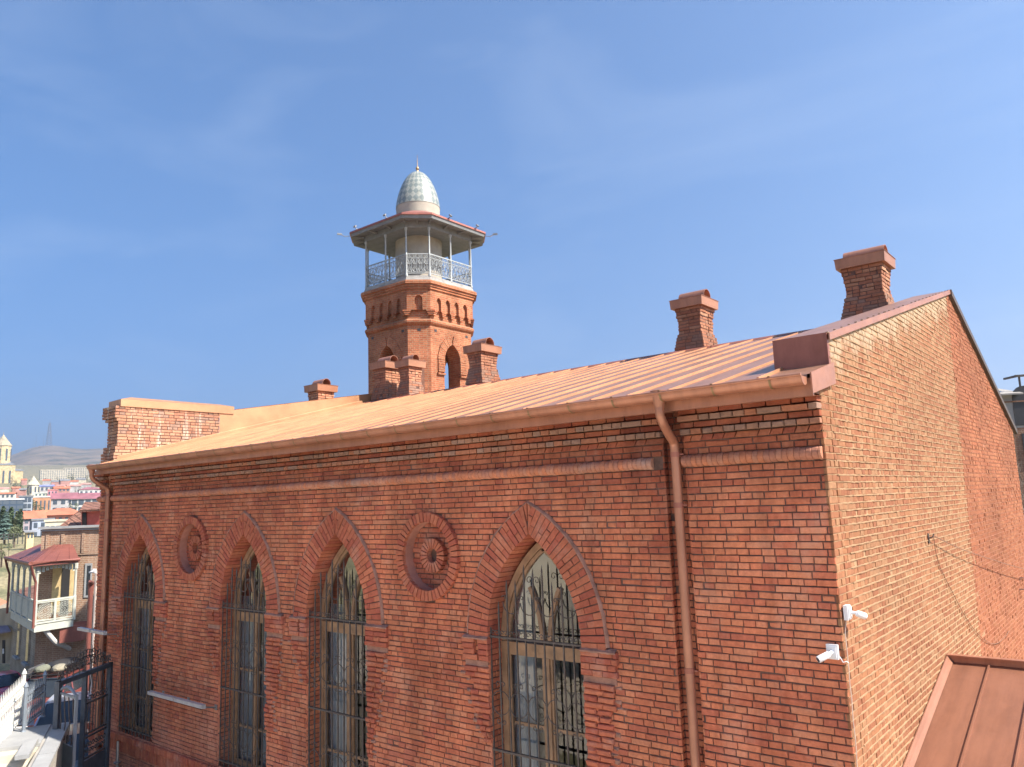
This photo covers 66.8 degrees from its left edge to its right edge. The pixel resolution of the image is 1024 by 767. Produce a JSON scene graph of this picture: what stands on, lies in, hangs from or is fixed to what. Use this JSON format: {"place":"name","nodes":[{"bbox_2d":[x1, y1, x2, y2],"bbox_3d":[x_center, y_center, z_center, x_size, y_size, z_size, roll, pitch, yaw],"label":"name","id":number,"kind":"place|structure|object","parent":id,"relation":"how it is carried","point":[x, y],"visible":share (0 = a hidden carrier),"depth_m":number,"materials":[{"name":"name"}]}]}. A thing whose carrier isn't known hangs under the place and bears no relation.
{"place":"outdoors","nodes":[
{"label":"outdoors","id":0,"kind":"place"},
{"bbox_2d":[0,465,98,671],"bbox_3d":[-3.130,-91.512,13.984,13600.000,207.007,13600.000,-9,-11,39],"label":"ground","id":1,"kind":"structure","parent":0,"point":[30,472],"depth_m":125.96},
{"bbox_2d":[0,543,4,567],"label":"slope shrub","id":2,"kind":"object","parent":1,"relation":"on","point":[1,546],"visible":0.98,"depth_m":94.94,"materials":[{"name":"green plant"}]},
{"bbox_2d":[0,506,5,527],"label":"cypress","id":3,"kind":"object","parent":1,"relation":"on","point":[3,509],"visible":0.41,"depth_m":150.36,"materials":[{"name":"green plant"}]},
{"bbox_2d":[0,487,9,491],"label":"hillside house","id":4,"kind":"structure","parent":1,"relation":"on","point":[4,489],"depth_m":520.65,"materials":[{"name":"beige paint"}]},
{"bbox_2d":[0,511,12,544],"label":"blue spruce","id":5,"kind":"object","parent":1,"relation":"on","point":[5,524],"visible":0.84,"depth_m":127.97,"materials":[{"name":"green plant"}]},
{"bbox_2d":[0,492,16,498],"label":"white terrace","id":6,"kind":"structure","parent":1,"relation":"on","point":[5,495],"depth_m":331.16,"materials":[{"name":"white paint"}]},
{"bbox_2d":[8,507,14,534],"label":"cypress","id":7,"kind":"object","parent":1,"relation":"on","point":[11,513],"visible":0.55,"depth_m":150.41,"materials":[{"name":"green plant"}]},
{"bbox_2d":[0,533,22,544],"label":"embankment fence","id":8,"kind":"object","parent":1,"relation":"on","point":[3,537],"visible":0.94,"depth_m":114.65,"materials":[{"name":"grey metal"}]},
{"bbox_2d":[0,434,23,482],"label":"cathedral","id":9,"kind":"structure","parent":1,"relation":"on","point":[8,470],"depth_m":1130.71,"materials":[{"name":"stone"}]},
{"bbox_2d":[0,498,24,516],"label":"glass block","id":10,"kind":"structure","parent":1,"relation":"on","point":[16,504],"depth_m":217.00,"materials":[{"name":"blue glass"}]},
{"bbox_2d":[8,526,22,547],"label":"round shrub","id":11,"kind":"object","parent":1,"relation":"on","point":[17,530],"visible":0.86,"depth_m":122.00,"materials":[{"name":"green plant"}]},
{"bbox_2d":[11,487,20,497],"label":"hillside house","id":12,"kind":"structure","parent":1,"relation":"on","point":[15,489],"depth_m":500.31,"materials":[{"name":"orange tile"}]},
{"bbox_2d":[13,511,19,531],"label":"cypress","id":13,"kind":"object","parent":1,"relation":"on","point":[15,519],"visible":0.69,"depth_m":150.15,"materials":[{"name":"green plant"}]},
{"bbox_2d":[16,509,23,533],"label":"cypress","id":14,"kind":"object","parent":1,"relation":"on","point":[20,518],"visible":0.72,"depth_m":150.28,"materials":[{"name":"green plant"}]},
{"bbox_2d":[19,488,26,495],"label":"hillside house","id":15,"kind":"structure","parent":1,"relation":"on","point":[22,491],"depth_m":450.17,"materials":[{"name":"paint"}]},
{"bbox_2d":[9,584,38,678],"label":"stone house","id":16,"kind":"structure","parent":1,"relation":"on","point":[22,656],"depth_m":47.50,"materials":[{"name":"stone"}]},
{"bbox_2d":[12,623,21,659],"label":"column","id":17,"kind":"structure","parent":16,"relation":"in","point":[18,645],"depth_m":47.96,"materials":[{"name":"stone"}]},
{"bbox_2d":[21,629,30,665],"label":"column","id":18,"kind":"structure","parent":16,"relation":"in","point":[28,636],"depth_m":45.72,"materials":[{"name":"stone"}]},
{"bbox_2d":[21,479,26,484],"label":"hillside house","id":19,"kind":"structure","parent":1,"relation":"on","point":[24,481],"depth_m":1000.45,"materials":[{"name":"pink tile"}]},
{"bbox_2d":[0,724,50,766],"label":"street terrace","id":20,"kind":"structure","parent":1,"relation":"on","point":[12,742],"depth_m":14.09,"materials":[{"name":"grey concrete"}]},
{"bbox_2d":[0,668,26,742],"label":"iron railing","id":21,"kind":"object","parent":20,"relation":"on","point":[16,711],"visible":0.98,"depth_m":14.89,"materials":[{"name":"white paint"}]},
{"bbox_2d":[21,670,47,731],"bbox_3d":[-9.516,6.304,15.476,0.099,0.920,1.222,0,-9,-15],"label":"iron railing","id":22,"kind":"object","parent":20,"relation":"on","point":[35,710],"visible":1,"depth_m":15.42,"materials":[{"name":"white metal"}]},
{"bbox_2d":[19,495,33,510],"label":"glass annex","id":23,"kind":"object","parent":1,"relation":"on","point":[27,503],"visible":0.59,"depth_m":225.75,"materials":[{"name":"paint"}]},
{"bbox_2d":[21,530,36,548],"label":"sunlit gatehouse","id":24,"kind":"object","parent":1,"relation":"on","point":[29,539],"visible":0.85,"depth_m":117.96,"materials":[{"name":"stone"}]},
{"bbox_2d":[26,476,39,494],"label":"church","id":25,"kind":"structure","parent":1,"relation":"on","point":[33,484],"depth_m":598.18,"materials":[{"name":"stone"}]},
{"bbox_2d":[23,510,46,529],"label":"terrace house","id":26,"kind":"structure","parent":1,"relation":"on","point":[27,515],"depth_m":168.62,"materials":[{"name":"orange tile"}]},
{"bbox_2d":[34,492,47,495],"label":"office slab","id":27,"kind":"structure","parent":1,"relation":"on","point":[41,494],"depth_m":420.37,"materials":[{"name":"white paint"}]},
{"bbox_2d":[28,518,54,535],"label":"garage block","id":28,"kind":"structure","parent":1,"relation":"on","point":[36,523],"depth_m":149.87,"materials":[{"name":"paint"}]},
{"bbox_2d":[32,496,50,511],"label":"orange brick block","id":29,"kind":"structure","parent":1,"relation":"on","point":[44,501],"depth_m":263.07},
{"bbox_2d":[39,485,53,492],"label":"blue roof house","id":30,"kind":"structure","parent":1,"relation":"on","point":[43,488],"depth_m":480.07,"materials":[{"name":"paint"}]},
{"bbox_2d":[42,479,50,484],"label":"hillside house","id":31,"kind":"structure","parent":1,"relation":"on","point":[46,482],"depth_m":960.85,"materials":[{"name":"white tile"}]},
{"bbox_2d":[3,525,98,672],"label":"house","id":32,"kind":"structure","parent":1,"relation":"on","point":[62,561],"depth_m":33.18,"materials":[{"name":"beige brick"}]},
{"bbox_2d":[60,565,69,614],"bbox_3d":[-19.187,8.785,33.323,0.320,2.200,0.024,0,-9,-12],"label":"door","id":33,"kind":"structure","parent":32,"relation":"in","point":[65,582],"depth_m":33.32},
{"bbox_2d":[84,563,92,597],"bbox_3d":[-18.340,8.510,33.569,0.280,1.440,0.070,0,-9,-12],"label":"window","id":34,"kind":"structure","parent":32,"relation":"in","point":[88,566],"depth_m":33.56,"materials":[{"name":"white wood"}]},
{"bbox_2d":[47,489,57,495],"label":"red shed","id":35,"kind":"structure","parent":1,"relation":"on","point":[50,491],"depth_m":350.06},
{"bbox_2d":[39,470,67,479],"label":"apartment block","id":36,"kind":"structure","parent":1,"relation":"on","point":[52,474],"depth_m":1450.95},
{"bbox_2d":[51,480,58,486],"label":"hillside house","id":37,"kind":"structure","parent":1,"relation":"on","point":[54,482],"depth_m":900.24,"materials":[{"name":"stone"}]},
{"bbox_2d":[44,519,67,526],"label":"arcade terrace","id":38,"kind":"structure","parent":1,"relation":"on","point":[54,522],"depth_m":146.08,"materials":[{"name":"beige paint"}]},
{"bbox_2d":[52,486,70,492],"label":"pink house","id":39,"kind":"structure","parent":1,"relation":"on","point":[63,489],"depth_m":361.06,"materials":[{"name":"pink paint"}]},
{"bbox_2d":[46,508,77,518],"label":"long roof house","id":40,"kind":"structure","parent":1,"relation":"on","point":[62,513],"depth_m":176.19,"materials":[{"name":"orange tile"}]},
{"bbox_2d":[50,492,78,509],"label":"raspberry roof house","id":41,"kind":"structure","parent":1,"relation":"on","point":[60,500],"depth_m":245.68,"materials":[{"name":"white paint"}]},
{"bbox_2d":[59,479,69,485],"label":"hillside house","id":42,"kind":"structure","parent":1,"relation":"on","point":[65,481],"depth_m":880.58,"materials":[{"name":"stone"}]},
{"bbox_2d":[70,480,78,484],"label":"hillside house","id":43,"kind":"structure","parent":1,"relation":"on","point":[73,482],"depth_m":860.94,"materials":[{"name":"white tile"}]},
{"bbox_2d":[69,484,80,492],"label":"hillside house","id":44,"kind":"structure","parent":1,"relation":"on","point":[72,488],"depth_m":599.78,"materials":[{"name":"white paint"}]},
{"bbox_2d":[63,467,96,479],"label":"apartment block","id":45,"kind":"structure","parent":1,"relation":"on","point":[75,473],"depth_m":1500.24,"materials":[{"name":"beige concrete"}]},
{"bbox_2d":[60,502,100,525],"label":"tiled roof house","id":46,"kind":"structure","parent":1,"relation":"on","point":[87,513],"depth_m":36.00,"materials":[{"name":"tile"}]},
{"bbox_2d":[75,478,86,483],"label":"hillside house","id":47,"kind":"structure","parent":1,"relation":"on","point":[82,480],"depth_m":1001.35,"materials":[{"name":"stone"}]},
{"bbox_2d":[71,493,100,510],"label":"white balcony house","id":48,"kind":"structure","parent":1,"relation":"on","point":[80,499],"depth_m":247.54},
{"bbox_2d":[81,483,91,488],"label":"hillside house","id":49,"kind":"structure","parent":1,"relation":"on","point":[84,485],"depth_m":700.61,"materials":[{"name":"paint"}]},
{"bbox_2d":[84,580,94,690],"bbox_3d":[-14.152,9.637,25.783,0.209,6.100,0.548,2,-9,-22],"label":"red standpipe","id":50,"kind":"object","parent":1,"relation":"on","point":[89,608],"visible":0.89,"depth_m":26.17,"materials":[{"name":"red metal"}]},
{"bbox_2d":[78,487,100,492],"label":"pale villa","id":51,"kind":"object","parent":1,"relation":"on","point":[90,490],"visible":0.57,"depth_m":380.60,"materials":[{"name":"white paint"}]},
{"bbox_2d":[337,160,497,393],"bbox_3d":[-3.423,0.932,29.241,4.999,20.418,4.999,-9,-11,39],"label":"minaret","id":52,"kind":"object","parent":1,"relation":"on","point":[420,307],"visible":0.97,"depth_m":28.89,"materials":[{"name":"brick"}]},
{"bbox_2d":[86,244,1023,766],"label":"brick building","id":53,"kind":"structure","parent":1,"relation":"on","point":[690,546],"depth_m":10.94,"materials":[{"name":"red brick"}]},
{"bbox_2d":[77,627,118,634],"bbox_3d":[-9.312,5.588,17.447,1.360,0.155,0.347,-9,-11,39],"label":"wall washer lamp","id":54,"kind":"object","parent":53,"relation":"attached to","point":[93,630],"visible":1,"depth_m":17.23,"materials":[{"name":"metal"}]},
{"bbox_2d":[113,741,120,766],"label":"conduit pipe","id":55,"kind":"object","parent":53,"relation":"attached to","point":[117,762],"visible":1,"depth_m":16.55,"materials":[{"name":"metal"}]},
{"bbox_2d":[118,547,155,740],"bbox_3d":[-7.883,5.416,16.779,1.590,4.137,0.397,-9,-11,39],"label":"window","id":56,"kind":"structure","parent":53,"relation":"in","point":[140,711],"depth_m":16.82,"materials":[{"name":"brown wood"}]},
{"bbox_2d":[147,690,216,709],"bbox_3d":[-6.385,6.112,14.972,2.080,0.155,0.318,-9,-11,39],"label":"wall washer lamp","id":57,"kind":"object","parent":53,"relation":"attached to","point":[187,701],"visible":1,"depth_m":14.75,"materials":[{"name":"metal"}]},
{"bbox_2d":[218,546,267,766],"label":"window","id":58,"kind":"structure","parent":53,"relation":"in","point":[247,745],"depth_m":14.31,"materials":[{"name":"brown wood"}]},
{"bbox_2d":[308,544,368,766],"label":"window","id":59,"kind":"structure","parent":53,"relation":"in","point":[340,627],"depth_m":12.66,"materials":[{"name":"brown wood"}]},
{"bbox_2d":[489,543,588,766],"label":"window","id":60,"kind":"structure","parent":53,"relation":"in","point":[520,649],"depth_m":10.26,"materials":[{"name":"brown wood"}]},
{"bbox_2d":[816,643,839,662],"bbox_3d":[3.083,2.642,7.591,0.256,0.152,0.117,4,-11,-35],"label":"security camera","id":61,"kind":"object","parent":53,"relation":"attached to","point":[832,651],"visible":1,"depth_m":7.60,"materials":[{"name":"white plastic"}]},
{"bbox_2d":[845,620,857,766],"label":"camera cable","id":62,"kind":"object","parent":53,"relation":"attached to","point":[851,693],"visible":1,"depth_m":7.55,"materials":[{"name":"white plastic"}]},
{"bbox_2d":[843,604,867,619],"bbox_3d":[3.402,2.270,7.692,0.245,0.145,0.124,-3,-9,4],"label":"security camera","id":63,"kind":"object","parent":53,"relation":"attached to","point":[848,612],"visible":1,"depth_m":7.66,"materials":[{"name":"white plastic"}]},
{"bbox_3d":[5.865,2.166,10.853,0.087,0.140,0.054,-9,-11,39],"label":"wire hook","id":64,"kind":"object","parent":53,"relation":"attached to","visible":0},
{"bbox_2d":[933,537,1008,643],"bbox_3d":[7.741,3.467,12.909,0.062,2.161,5.774,-9,-11,39],"label":"slack wire","id":65,"kind":"object","parent":64,"relation":"hanging from","point":[958,603],"visible":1,"depth_m":11.82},
{"bbox_2d":[935,536,1023,568],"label":"taut wire","id":66,"kind":"object","parent":64,"relation":"attached to","point":[974,553],"visible":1,"depth_m":12.60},
{"bbox_2d":[998,374,1023,508],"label":"grey arched house","id":67,"kind":"structure","parent":1,"relation":"on","point":[1014,401],"depth_m":29.60,"materials":[{"name":"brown brick"}]},
{"bbox_2d":[1012,386,1023,425],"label":"arched window","id":68,"kind":"structure","parent":67,"relation":"in","point":[1018,407],"depth_m":29.65,"materials":[{"name":"glass"}]},
{"bbox_2d":[1017,455,1023,513],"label":"bare tree","id":69,"kind":"object","parent":1,"relation":"on","point":[1022,483],"visible":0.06,"depth_m":24.05,"materials":[{"name":"brown plant"}]},
{"bbox_2d":[11,446,102,464],"bbox_3d":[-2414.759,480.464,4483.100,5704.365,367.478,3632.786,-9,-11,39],"label":"hills","id":70,"kind":"structure","parent":0,"point":[49,455],"depth_m":4074.56,"materials":[{"name":"grey"}]},
{"bbox_2d":[45,423,51,445],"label":"radio mast","id":71,"kind":"object","parent":70,"relation":"on","point":[50,434],"visible":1,"depth_m":4568.82,"materials":[{"name":"metal"}]},
{"bbox_2d":[0,0,1023,454],"label":"sky","id":72,"kind":"structure","parent":0,"point":[180,179],"materials":[{"name":"blue"}]},
{"label":"yard paving","id":73,"kind":"structure","parent":0,"visible":0},
{"bbox_2d":[15,722,68,766],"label":"yard wall","id":74,"kind":"structure","parent":73,"relation":"on","point":[49,751],"depth_m":13.73,"materials":[{"name":"concrete"}]},
{"bbox_2d":[902,653,1023,766],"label":"annex building","id":75,"kind":"structure","parent":73,"relation":"on","point":[973,715],"depth_m":9.40,"materials":[{"name":"orange metal"}]},
{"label":"street","id":76,"kind":"structure","parent":0,"visible":0},
{"bbox_2d":[0,601,12,663],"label":"awning shop","id":77,"kind":"structure","parent":76,"relation":"on","point":[6,621],"depth_m":50.93},
{"bbox_2d":[2,640,4,662],"bbox_3d":[-32.866,17.343,50.175,0.180,1.485,0.316,0,-9,-13],"label":"door","id":78,"kind":"structure","parent":77,"relation":"in","point":[3,641],"depth_m":50.15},
{"bbox_2d":[0,670,26,701],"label":"parked car","id":79,"kind":"object","parent":76,"relation":"on","point":[9,678],"visible":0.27,"depth_m":41.79,"materials":[{"name":"paint"}]},
{"bbox_2d":[0,665,90,728],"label":"parked car","id":80,"kind":"object","parent":76,"relation":"on","point":[76,685],"visible":0.09,"depth_m":29.81,"materials":[{"name":"paint"}]},
{"bbox_2d":[28,664,84,678],"bbox_3d":[-18.013,11.413,30.885,1.271,0.155,2.340,-1,-9,-6],"label":"roof rack","id":81,"kind":"object","parent":80,"relation":"on","point":[29,676],"visible":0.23,"depth_m":29.83,"materials":[{"name":"black metal"}]},
{"bbox_2d":[27,663,44,673],"bbox_3d":[-18.553,11.107,30.240,0.100,0.190,1.150,-1,-9,-6],"label":"plank stack","id":82,"kind":"object","parent":81,"relation":"on","point":[31,670],"visible":0.5,"depth_m":29.95,"materials":[{"name":"wood"}]},
{"bbox_2d":[34,664,50,673],"bbox_3d":[-18.248,11.095,30.146,0.480,0.310,0.682,-1,-9,-7],"label":"canvas roll","id":83,"kind":"object","parent":81,"relation":"on","point":[40,669],"visible":0.97,"depth_m":29.92,"materials":[{"name":"beige fabric"}]},
{"bbox_2d":[51,663,66,672],"bbox_3d":[-17.619,11.082,30.214,0.497,0.316,0.682,-1,-9,-5],"label":"canvas roll","id":84,"kind":"object","parent":81,"relation":"on","point":[59,667],"visible":0.81,"depth_m":29.98,"materials":[{"name":"beige fabric"}]},
{"bbox_2d":[48,657,81,667],"bbox_3d":[-18.055,11.273,31.309,1.109,0.298,1.400,-1,-9,-6],"label":"tarpaulin","id":85,"kind":"object","parent":81,"relation":"on","point":[62,660],"visible":0.45,"depth_m":31.00,"materials":[{"name":"grey fabric"}]},
{"bbox_2d":[27,691,90,725],"bbox_3d":[-13.758,10.582,24.179,2.140,1.490,4.320,1,-9,-21],"label":"parked car","id":86,"kind":"object","parent":76,"relation":"on","point":[48,717],"visible":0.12,"depth_m":23.70,"materials":[{"name":"paint"}]},
{"bbox_2d":[67,722,89,766],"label":"parked car","id":87,"kind":"object","parent":76,"relation":"on","point":[77,740],"depth_m":19.01,"materials":[{"name":"paint"}]},
{"bbox_2d":[52,644,112,766],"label":"iron gate","id":88,"kind":"structure","parent":76,"relation":"on","point":[100,759],"depth_m":15.81,"materials":[{"name":"black metal"}]},
{"bbox_2d":[90,571,97,693],"bbox_3d":[-13.488,9.223,24.972,0.140,6.228,0.133,-9,-11,39],"label":"camera pole","id":89,"kind":"object","parent":76,"relation":"on","point":[94,606],"visible":0.13,"depth_m":25.17,"materials":[{"name":"white metal"}]}
]}

